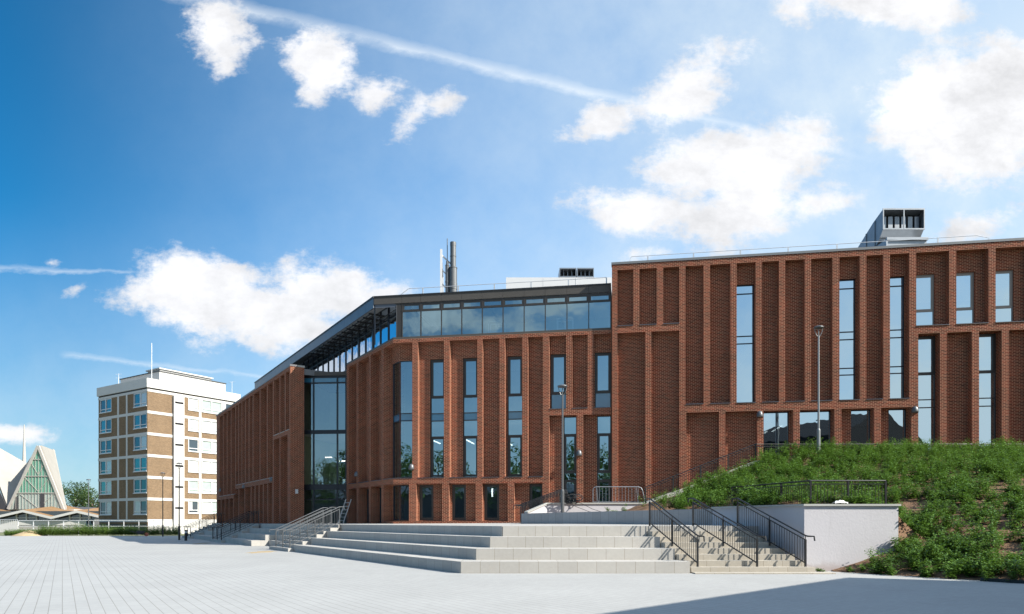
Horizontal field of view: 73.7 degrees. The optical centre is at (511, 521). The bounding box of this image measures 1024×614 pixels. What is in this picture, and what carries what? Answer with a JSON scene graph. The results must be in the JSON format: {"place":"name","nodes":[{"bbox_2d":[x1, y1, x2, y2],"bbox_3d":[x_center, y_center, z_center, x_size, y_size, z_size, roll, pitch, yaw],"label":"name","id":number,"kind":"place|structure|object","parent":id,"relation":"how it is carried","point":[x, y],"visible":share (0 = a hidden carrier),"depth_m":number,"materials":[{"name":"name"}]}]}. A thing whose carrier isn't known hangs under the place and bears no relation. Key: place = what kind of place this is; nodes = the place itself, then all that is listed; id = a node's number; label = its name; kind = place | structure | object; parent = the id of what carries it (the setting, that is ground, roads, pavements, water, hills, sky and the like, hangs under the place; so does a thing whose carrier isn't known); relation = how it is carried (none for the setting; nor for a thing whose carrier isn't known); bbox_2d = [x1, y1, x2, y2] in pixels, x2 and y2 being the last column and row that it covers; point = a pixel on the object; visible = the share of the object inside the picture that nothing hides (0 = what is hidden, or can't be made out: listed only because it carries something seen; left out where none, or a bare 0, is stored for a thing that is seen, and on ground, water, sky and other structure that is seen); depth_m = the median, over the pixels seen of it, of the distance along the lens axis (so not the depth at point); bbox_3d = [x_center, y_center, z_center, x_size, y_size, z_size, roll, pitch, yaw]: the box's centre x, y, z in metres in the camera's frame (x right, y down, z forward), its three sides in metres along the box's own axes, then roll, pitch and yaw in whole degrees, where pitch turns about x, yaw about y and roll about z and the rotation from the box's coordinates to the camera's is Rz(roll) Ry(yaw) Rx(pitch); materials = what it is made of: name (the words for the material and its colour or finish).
{"place":"outdoors","nodes":[
{"label":"outdoors","id":0,"kind":"place"},
{"bbox_2d":[0,530,183,535],"bbox_3d":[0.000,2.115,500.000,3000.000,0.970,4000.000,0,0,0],"label":"ground","id":1,"kind":"structure","parent":0,"point":[1,533],"depth_m":79.64,"materials":[{"name":"green plant"}]},
{"bbox_2d":[0,519,17,531],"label":"site hoarding","id":2,"kind":"object","parent":1,"relation":"on","point":[11,527],"visible":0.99,"depth_m":79.00,"materials":[{"name":"white concrete"}]},
{"bbox_2d":[11,530,48,535],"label":"sand heap","id":3,"kind":"object","parent":1,"relation":"on","point":[25,533],"visible":0.79,"depth_m":75.96,"materials":[{"name":"beige sand"}]},
{"bbox_2d":[0,425,83,510],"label":"chapel","id":4,"kind":"structure","parent":1,"relation":"on","point":[34,481],"depth_m":136.28,"materials":[{"name":"concrete"}]},
{"bbox_2d":[0,505,98,529],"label":"folded roof hall","id":5,"kind":"structure","parent":1,"relation":"on","point":[49,513],"depth_m":129.13,"materials":[{"name":"white concrete"}]},
{"bbox_2d":[62,481,98,506],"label":"broadleaf tree","id":6,"kind":"object","parent":1,"relation":"on","point":[67,490],"visible":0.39,"depth_m":174.11,"materials":[{"name":"green plant"}]},
{"bbox_2d":[66,483,98,507],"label":"broadleaf tree","id":7,"kind":"object","parent":1,"relation":"on","point":[83,501],"visible":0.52,"depth_m":169.44,"materials":[{"name":"green plant"}]},
{"bbox_2d":[86,479,90,535],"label":"lamp post","id":8,"kind":"object","parent":1,"relation":"on","point":[88,482],"visible":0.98,"depth_m":77.96,"materials":[{"name":"grey metal"}]},
{"bbox_2d":[3,519,181,535],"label":"weed strip","id":9,"kind":"object","parent":1,"relation":"on","point":[120,530],"visible":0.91,"depth_m":76.76,"materials":[{"name":"green plant"}]},
{"bbox_2d":[18,520,168,534],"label":"white railing","id":10,"kind":"object","parent":1,"relation":"on","point":[33,526],"visible":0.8,"depth_m":79.42,"materials":[{"name":"metal"}]},
{"bbox_2d":[97,343,240,533],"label":"tower block","id":11,"kind":"structure","parent":1,"relation":"on","point":[154,423],"depth_m":91.56,"materials":[{"name":"beige brick"}]},
{"bbox_2d":[99,398,111,413],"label":"window","id":12,"kind":"structure","parent":11,"relation":"in","point":[106,404],"depth_m":93.60,"materials":[{"name":"blue glass"}]},
{"bbox_2d":[99,419,111,433],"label":"window","id":13,"kind":"structure","parent":11,"relation":"in","point":[105,425],"depth_m":93.60,"materials":[{"name":"blue glass"}]},
{"bbox_2d":[99,439,111,454],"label":"window","id":14,"kind":"structure","parent":11,"relation":"in","point":[105,445],"depth_m":93.60,"materials":[{"name":"blue glass"}]},
{"bbox_2d":[99,460,111,474],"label":"window","id":15,"kind":"structure","parent":11,"relation":"in","point":[105,466],"depth_m":93.60,"materials":[{"name":"blue glass"}]},
{"bbox_2d":[99,481,111,494],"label":"window","id":16,"kind":"structure","parent":11,"relation":"in","point":[105,486],"depth_m":93.60,"materials":[{"name":"blue glass"}]},
{"bbox_2d":[100,501,111,514],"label":"window","id":17,"kind":"structure","parent":11,"relation":"in","point":[105,507],"depth_m":93.60,"materials":[{"name":"blue glass"}]},
{"bbox_2d":[133,391,146,407],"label":"window","id":18,"kind":"structure","parent":11,"relation":"in","point":[140,399],"depth_m":88.88,"materials":[{"name":"blue glass"}]},
{"bbox_2d":[133,413,146,429],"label":"window","id":19,"kind":"structure","parent":11,"relation":"in","point":[140,421],"depth_m":88.88,"materials":[{"name":"blue glass"}]},
{"bbox_2d":[133,435,146,450],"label":"window","id":20,"kind":"structure","parent":11,"relation":"in","point":[140,442],"depth_m":88.88,"materials":[{"name":"blue glass"}]},
{"bbox_2d":[133,479,146,493],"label":"window","id":21,"kind":"structure","parent":11,"relation":"in","point":[140,485],"depth_m":88.88,"materials":[{"name":"blue glass"}]},
{"bbox_2d":[133,500,146,514],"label":"window","id":22,"kind":"structure","parent":11,"relation":"in","point":[140,507],"depth_m":88.88,"materials":[{"name":"blue glass"}]},
{"bbox_2d":[134,457,146,471],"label":"window","id":23,"kind":"structure","parent":11,"relation":"in","point":[140,464],"depth_m":88.88,"materials":[{"name":"blue glass"}]},
{"bbox_2d":[188,481,197,492],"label":"window","id":24,"kind":"structure","parent":11,"relation":"in","point":[192,485],"depth_m":93.28,"materials":[{"name":"white paint"}]},
{"bbox_2d":[188,398,198,411],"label":"window","id":25,"kind":"structure","parent":11,"relation":"in","point":[192,403],"depth_m":93.28,"materials":[{"name":"white paint"}]},
{"bbox_2d":[188,419,198,431],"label":"window","id":26,"kind":"structure","parent":11,"relation":"in","point":[192,423],"depth_m":93.33,"materials":[{"name":"white paint"}]},
{"bbox_2d":[188,439,198,452],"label":"window","id":27,"kind":"structure","parent":11,"relation":"in","point":[192,444],"depth_m":93.28,"materials":[{"name":"white paint"}]},
{"bbox_2d":[188,460,198,472],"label":"window","id":28,"kind":"structure","parent":11,"relation":"in","point":[192,464],"depth_m":93.28,"materials":[{"name":"white paint"}]},
{"bbox_2d":[188,501,198,513],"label":"window","id":29,"kind":"structure","parent":11,"relation":"in","point":[192,506],"depth_m":93.28,"materials":[{"name":"white paint"}]},
{"bbox_2d":[202,420,216,433],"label":"window","id":30,"kind":"structure","parent":11,"relation":"in","point":[207,426],"depth_m":95.42,"materials":[{"name":"white paint"}]},
{"bbox_2d":[202,441,216,453],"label":"window","id":31,"kind":"structure","parent":11,"relation":"in","point":[207,447],"depth_m":95.42,"materials":[{"name":"white paint"}]},
{"bbox_2d":[202,461,216,473],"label":"window","id":32,"kind":"structure","parent":11,"relation":"in","point":[207,467],"depth_m":95.42,"materials":[{"name":"white paint"}]},
{"bbox_2d":[202,481,216,493],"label":"window","id":33,"kind":"structure","parent":11,"relation":"in","point":[207,487],"depth_m":95.42,"materials":[{"name":"white paint"}]},
{"bbox_2d":[202,502,216,513],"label":"window","id":34,"kind":"structure","parent":11,"relation":"in","point":[207,507],"depth_m":95.42,"materials":[{"name":"white paint"}]},
{"bbox_2d":[202,400,221,413],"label":"window","id":35,"kind":"structure","parent":11,"relation":"in","point":[207,406],"depth_m":95.59,"materials":[{"name":"white paint"}]},
{"bbox_2d":[85,519,99,529],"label":"air conditioner","id":36,"kind":"object","parent":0,"point":[96,523],"visible":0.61,"depth_m":90.00,"materials":[{"name":"grey paint"}]},
{"bbox_2d":[256,523,758,533],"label":"terrace","id":37,"kind":"structure","parent":0,"point":[693,528],"depth_m":25.48,"materials":[{"name":"grey concrete"}]},
{"bbox_2d":[338,499,351,522],"bbox_3d":[-11.510,-0.680,46.875,0.958,1.739,0.191,0,0,-26],"label":"ladder","id":38,"kind":"object","parent":37,"relation":"on","point":[346,512],"visible":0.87,"depth_m":46.87,"materials":[{"name":"metal"}]},
{"bbox_2d":[524,503,643,512],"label":"rendered wall","id":39,"kind":"structure","parent":37,"relation":"on","point":[551,508],"depth_m":34.10,"materials":[{"name":"stone"}]},
{"bbox_2d":[521,509,711,524],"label":"stone wall","id":40,"kind":"structure","parent":37,"relation":"on","point":[683,516],"depth_m":29.34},
{"bbox_2d":[216,208,1023,525],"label":"university building","id":41,"kind":"structure","parent":37,"relation":"on","point":[442,406],"depth_m":38.70,"materials":[{"name":"red brick"}]},
{"bbox_2d":[340,450,344,483],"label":"window","id":42,"kind":"structure","parent":41,"relation":"in","point":[342,456],"depth_m":54.60,"materials":[{"name":"clear glass"}]},
{"bbox_2d":[367,489,368,522],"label":"window","id":43,"kind":"structure","parent":41,"relation":"in","point":[367,489],"depth_m":45.76,"materials":[{"name":"black glass"}]},
{"bbox_2d":[393,361,399,477],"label":"window","id":44,"kind":"structure","parent":41,"relation":"in","point":[396,367],"depth_m":41.76,"materials":[{"name":"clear glass"}]},
{"bbox_2d":[393,485,399,519],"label":"window","id":45,"kind":"structure","parent":41,"relation":"in","point":[396,489],"depth_m":41.76,"materials":[{"name":"black glass"}]},
{"bbox_2d":[400,485,408,519],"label":"window","id":46,"kind":"structure","parent":41,"relation":"in","point":[404,489],"depth_m":41.24,"materials":[{"name":"black glass"}]},
{"bbox_2d":[400,361,411,477],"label":"window","id":47,"kind":"structure","parent":41,"relation":"in","point":[405,366],"depth_m":41.22,"materials":[{"name":"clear glass"}]},
{"bbox_2d":[420,485,432,519],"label":"window","id":48,"kind":"structure","parent":41,"relation":"in","point":[426,491],"depth_m":40.96,"materials":[{"name":"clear glass"}]},
{"bbox_2d":[431,359,443,477],"bbox_3d":[-4.412,-6.150,40.842,0.922,7.072,0.080,0,0,9],"label":"window","id":49,"kind":"structure","parent":41,"relation":"in","point":[437,366],"depth_m":40.85,"materials":[{"name":"blue glass"}]},
{"bbox_2d":[452,485,465,519],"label":"window","id":50,"kind":"structure","parent":41,"relation":"in","point":[458,491],"depth_m":40.63,"materials":[{"name":"black glass"}]},
{"bbox_2d":[463,358,476,476],"bbox_3d":[-2.434,-6.150,40.520,0.932,7.072,0.080,0,0,9],"label":"window","id":51,"kind":"structure","parent":41,"relation":"in","point":[469,364],"depth_m":40.53,"materials":[{"name":"blue glass"}]},
{"bbox_2d":[485,484,498,519],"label":"window","id":52,"kind":"structure","parent":41,"relation":"in","point":[491,490],"depth_m":40.32,"materials":[{"name":"black glass"}]},
{"bbox_2d":[508,356,521,476],"bbox_3d":[0.197,-6.150,40.091,0.902,7.072,0.080,0,0,9],"label":"window","id":53,"kind":"structure","parent":41,"relation":"in","point":[514,363],"depth_m":40.09,"materials":[{"name":"blue glass"}]},
{"bbox_2d":[530,484,541,508],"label":"window","id":54,"kind":"structure","parent":41,"relation":"in","point":[535,489],"depth_m":39.89,"materials":[{"name":"black glass"}]},
{"bbox_2d":[551,354,565,408],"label":"window","id":55,"kind":"structure","parent":41,"relation":"in","point":[558,361],"depth_m":39.69,"materials":[{"name":"blue glass"}]},
{"bbox_2d":[564,416,576,502],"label":"window","id":56,"kind":"structure","parent":41,"relation":"in","point":[570,423],"depth_m":39.57,"materials":[{"name":"blue glass"}]},
{"bbox_2d":[595,352,610,406],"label":"window","id":57,"kind":"structure","parent":41,"relation":"in","point":[602,360],"depth_m":39.28,"materials":[{"name":"blue glass"}]},
{"bbox_2d":[597,416,610,502],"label":"window","id":58,"kind":"structure","parent":41,"relation":"in","point":[603,422],"depth_m":39.27,"materials":[{"name":"glass"}]},
{"bbox_2d":[737,285,753,401],"bbox_3d":[12.863,-9.780,37.759,0.972,6.572,0.080,0,0,9],"label":"window","id":59,"kind":"structure","parent":41,"relation":"in","point":[745,293],"depth_m":37.75,"materials":[{"name":"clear glass"}]},
{"bbox_2d":[764,412,788,458],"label":"window","id":60,"kind":"structure","parent":41,"relation":"in","point":[776,424],"depth_m":37.49,"materials":[{"name":"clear glass"}]},
{"bbox_2d":[800,411,829,450],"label":"window","id":61,"kind":"structure","parent":41,"relation":"in","point":[808,419],"depth_m":37.19,"materials":[{"name":"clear glass"}]},
{"bbox_2d":[839,279,854,399],"bbox_3d":[18.049,-9.780,36.915,0.922,6.572,0.080,0,0,9],"label":"window","id":62,"kind":"structure","parent":41,"relation":"in","point":[846,287],"depth_m":36.91,"materials":[{"name":"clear glass"}]},
{"bbox_2d":[851,410,869,448],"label":"window","id":63,"kind":"structure","parent":41,"relation":"in","point":[860,419],"depth_m":36.80,"materials":[{"name":"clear glass"}]},
{"bbox_2d":[890,277,903,397],"bbox_3d":[20.492,-9.780,36.518,0.852,6.572,0.080,0,0,9],"label":"window","id":64,"kind":"structure","parent":41,"relation":"in","point":[896,283],"depth_m":36.50,"materials":[{"name":"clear glass"}]},
{"bbox_2d":[888,409,905,447],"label":"window","id":65,"kind":"structure","parent":41,"relation":"in","point":[896,417],"depth_m":36.50,"materials":[{"name":"clear glass"}]},
{"bbox_2d":[916,274,933,324],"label":"window","id":66,"kind":"structure","parent":41,"relation":"in","point":[924,283],"depth_m":36.28,"materials":[{"name":"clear glass"}]},
{"bbox_2d":[918,336,934,448],"bbox_3d":[21.933,-6.365,36.283,1.012,6.922,0.080,0,0,9],"label":"window","id":67,"kind":"structure","parent":41,"relation":"in","point":[926,344],"depth_m":36.27,"materials":[{"name":"blue glass"}]},
{"bbox_2d":[956,272,973,323],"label":"window","id":68,"kind":"structure","parent":41,"relation":"in","point":[964,281],"depth_m":35.97,"materials":[{"name":"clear glass"}]},
{"bbox_2d":[979,334,995,445],"bbox_3d":[24.805,-6.365,35.816,1.012,6.922,0.080,0,0,9],"label":"window","id":69,"kind":"structure","parent":41,"relation":"in","point":[987,342],"depth_m":35.80,"materials":[{"name":"blue glass"}]},
{"bbox_2d":[996,270,1012,321],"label":"window","id":70,"kind":"structure","parent":41,"relation":"in","point":[1004,279],"depth_m":35.67,"materials":[{"name":"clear glass"}]},
{"bbox_3d":[1.410,-0.218,36.450,1.580,1.236,3.500,0,0,0],"label":"stone stairs","id":71,"kind":"object","parent":37,"relation":"on","visible":0},
{"bbox_2d":[518,492,558,511],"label":"handrail","id":72,"kind":"object","parent":71,"relation":"on","point":[539,502],"visible":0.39,"depth_m":37.59,"materials":[{"name":"black metal"}]},
{"bbox_2d":[513,489,566,522],"bbox_3d":[1.455,-0.788,35.000,2.781,1.716,0.056,0,0,0],"label":"handrail","id":73,"kind":"object","parent":71,"relation":"on","point":[538,500],"visible":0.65,"depth_m":34.98,"materials":[{"name":"black metal"}]},
{"bbox_2d":[516,491,567,513],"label":"handrail","id":74,"kind":"object","parent":71,"relation":"on","point":[539,501],"visible":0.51,"depth_m":36.28,"materials":[{"name":"black metal"}]},
{"bbox_2d":[0,536,1023,613],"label":"plaza","id":75,"kind":"structure","parent":0,"point":[106,575],"depth_m":16.31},
{"bbox_2d":[161,472,164,536],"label":"lamp post","id":76,"kind":"object","parent":75,"relation":"on","point":[162,506],"visible":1,"depth_m":72.96,"materials":[{"name":"black metal"}]},
{"bbox_2d":[176,462,181,539],"bbox_3d":[-28.763,-1.750,59.000,0.490,6.700,0.490,0,0,0],"label":"lamp post","id":77,"kind":"object","parent":75,"relation":"on","point":[179,504],"visible":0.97,"depth_m":58.97,"materials":[{"name":"grey metal"}]},
{"bbox_2d":[182,523,221,538],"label":"stone stairs","id":78,"kind":"structure","parent":75,"relation":"on","point":[199,533],"depth_m":65.53,"materials":[{"name":"stone"}]},
{"bbox_2d":[184,513,216,532],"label":"handrail","id":79,"kind":"object","parent":78,"relation":"on","point":[202,520],"visible":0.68,"depth_m":68.92,"materials":[{"name":"grey metal"}]},
{"bbox_2d":[186,513,221,535],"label":"handrail","id":80,"kind":"object","parent":78,"relation":"on","point":[204,524],"visible":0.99,"depth_m":65.39,"materials":[{"name":"grey metal"}]},
{"bbox_2d":[194,523,243,540],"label":"seating steps","id":81,"kind":"structure","parent":75,"relation":"on","point":[207,535],"depth_m":60.43,"materials":[{"name":"concrete"}]},
{"bbox_2d":[209,523,258,542],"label":"stone stairs","id":82,"kind":"structure","parent":75,"relation":"on","point":[234,535],"depth_m":53.31,"materials":[{"name":"stone"}]},
{"bbox_2d":[208,511,251,538],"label":"handrail","id":83,"kind":"object","parent":82,"relation":"on","point":[230,524],"visible":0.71,"depth_m":55.91,"materials":[{"name":"grey metal"}]},
{"bbox_2d":[212,511,256,539],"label":"handrail","id":84,"kind":"object","parent":82,"relation":"on","point":[235,523],"visible":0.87,"depth_m":54.40,"materials":[{"name":"grey metal"}]},
{"bbox_2d":[216,511,261,539],"bbox_3d":[-21.152,0.298,52.986,3.400,2.284,0.078,0,0,-33],"label":"handrail","id":85,"kind":"object","parent":82,"relation":"on","point":[240,524],"visible":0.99,"depth_m":53.02,"materials":[{"name":"grey metal"}]},
{"bbox_2d":[225,524,288,545],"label":"seating steps","id":86,"kind":"structure","parent":75,"relation":"on","point":[262,536],"depth_m":47.75,"materials":[{"name":"concrete"}]},
{"bbox_2d":[269,524,313,545],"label":"seating steps","id":87,"kind":"structure","parent":75,"relation":"on","point":[271,542],"depth_m":44.05,"materials":[{"name":"concrete"}]},
{"bbox_2d":[269,524,338,551],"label":"stone stairs","id":88,"kind":"structure","parent":75,"relation":"on","point":[307,541],"depth_m":37.78,"materials":[{"name":"stone"}]},
{"bbox_2d":[269,507,327,545],"bbox_3d":[-12.352,0.298,39.626,3.400,2.284,0.078,0,0,-33],"label":"handrail","id":89,"kind":"object","parent":88,"relation":"on","point":[299,533],"visible":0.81,"depth_m":39.62,"materials":[{"name":"grey metal"}]},
{"bbox_2d":[276,507,335,546],"bbox_3d":[-11.555,0.298,38.416,3.400,2.284,0.078,0,0,-33],"label":"handrail","id":90,"kind":"object","parent":88,"relation":"on","point":[283,544],"visible":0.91,"depth_m":38.41,"materials":[{"name":"grey metal"}]},
{"bbox_2d":[283,506,343,547],"bbox_3d":[-10.785,0.298,37.246,3.400,2.284,0.078,0,0,-33],"label":"handrail","id":91,"kind":"object","parent":88,"relation":"on","point":[314,521],"visible":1,"depth_m":37.24,"materials":[{"name":"grey metal"}]},
{"bbox_2d":[294,524,689,572],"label":"seating steps","id":92,"kind":"structure","parent":75,"relation":"on","point":[542,549],"depth_m":23.02,"materials":[{"name":"concrete"}]},
{"bbox_2d":[647,531,835,573],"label":"stone stairs","id":93,"kind":"structure","parent":75,"relation":"on","point":[716,556],"depth_m":22.01,"materials":[{"name":"stone"}]},
{"bbox_2d":[645,498,704,566],"bbox_3d":[5.370,0.298,22.783,0.071,2.284,3.589,0,0,-19],"label":"handrail","id":94,"kind":"object","parent":93,"relation":"on","point":[696,559],"visible":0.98,"depth_m":22.56,"materials":[{"name":"black metal"}]},
{"bbox_2d":[687,498,766,566],"bbox_3d":[7.079,0.297,22.785,0.074,2.285,3.712,0,0,-25],"label":"handrail","id":95,"kind":"object","parent":93,"relation":"on","point":[722,540],"visible":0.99,"depth_m":22.79,"materials":[{"name":"black metal"}]},
{"bbox_2d":[732,498,815,566],"bbox_3d":[8.628,0.297,22.784,0.074,2.285,3.688,0,0,-24],"label":"handrail","id":96,"kind":"object","parent":93,"relation":"on","point":[770,542],"visible":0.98,"depth_m":22.62,"materials":[{"name":"black metal"}]},
{"bbox_2d":[711,504,900,570],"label":"rendered wall","id":97,"kind":"structure","parent":75,"relation":"on","point":[846,534],"depth_m":22.00,"materials":[{"name":"paint"}]},
{"bbox_2d":[731,480,886,503],"bbox_3d":[9.861,-0.858,24.360,2.001,1.056,5.866,0,0,-40],"label":"guard rail","id":98,"kind":"object","parent":97,"relation":"on","point":[810,484],"visible":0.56,"depth_m":22.77,"materials":[{"name":"metal"}]},
{"bbox_2d":[980,578,1023,583],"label":"steel edging","id":99,"kind":"object","parent":75,"relation":"on","point":[1003,580],"visible":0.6,"depth_m":17.92,"materials":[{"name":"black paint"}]},
{"bbox_2d":[0,0,1023,506],"label":"sky","id":100,"kind":"structure","parent":0,"point":[216,185],"materials":[{"name":"blue"}]},
{"bbox_2d":[557,384,567,512],"bbox_3d":[2.420,-3.425,32.700,0.490,6.250,0.490,0,0,0],"label":"lamp post","id":101,"kind":"object","parent":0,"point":[562,386],"visible":0.99,"depth_m":32.66,"materials":[{"name":"grey metal"}]},
{"bbox_2d":[559,492,600,511],"bbox_3d":[3.695,-0.928,33.330,2.765,1.037,0.884,0,0,34],"label":"cable coil","id":102,"kind":"object","parent":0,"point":[573,498],"visible":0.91,"depth_m":33.79,"materials":[{"name":"black paint"}]},
{"bbox_2d":[626,453,1023,579],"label":"soil bank","id":103,"kind":"structure","parent":0,"point":[905,530],"depth_m":22.30,"materials":[{"name":"green plant"}]},
{"bbox_2d":[605,435,1023,580],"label":"shrub planting","id":104,"kind":"object","parent":103,"relation":"on","point":[1000,468],"visible":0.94,"depth_m":25.84,"materials":[{"name":"green plant"}]},
{"bbox_2d":[813,325,823,452],"bbox_3d":[14.820,-6.350,33.000,0.490,6.200,0.490,0,0,0],"label":"lamp post","id":105,"kind":"object","parent":103,"relation":"on","point":[818,327],"visible":0.98,"depth_m":32.96,"materials":[{"name":"grey metal"}]},
{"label":"path","id":106,"kind":"structure","parent":0,"visible":0},
{"bbox_2d":[593,486,644,502],"bbox_3d":[5.460,-1.325,34.750,2.723,0.934,0.618,0,0,0],"label":"crowd barrier","id":107,"kind":"object","parent":106,"relation":"on","point":[615,492],"visible":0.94,"depth_m":34.74,"materials":[{"name":"metal"}]},
{"bbox_2d":[646,461,757,503],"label":"ramp kerb","id":108,"kind":"structure","parent":106,"relation":"on","point":[681,490],"depth_m":34.10,"materials":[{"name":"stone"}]},
{"bbox_2d":[645,444,1023,500],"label":"guard rail","id":109,"kind":"object","parent":108,"relation":"on","point":[728,465],"visible":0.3,"depth_m":34.21,"materials":[{"name":"metal"}]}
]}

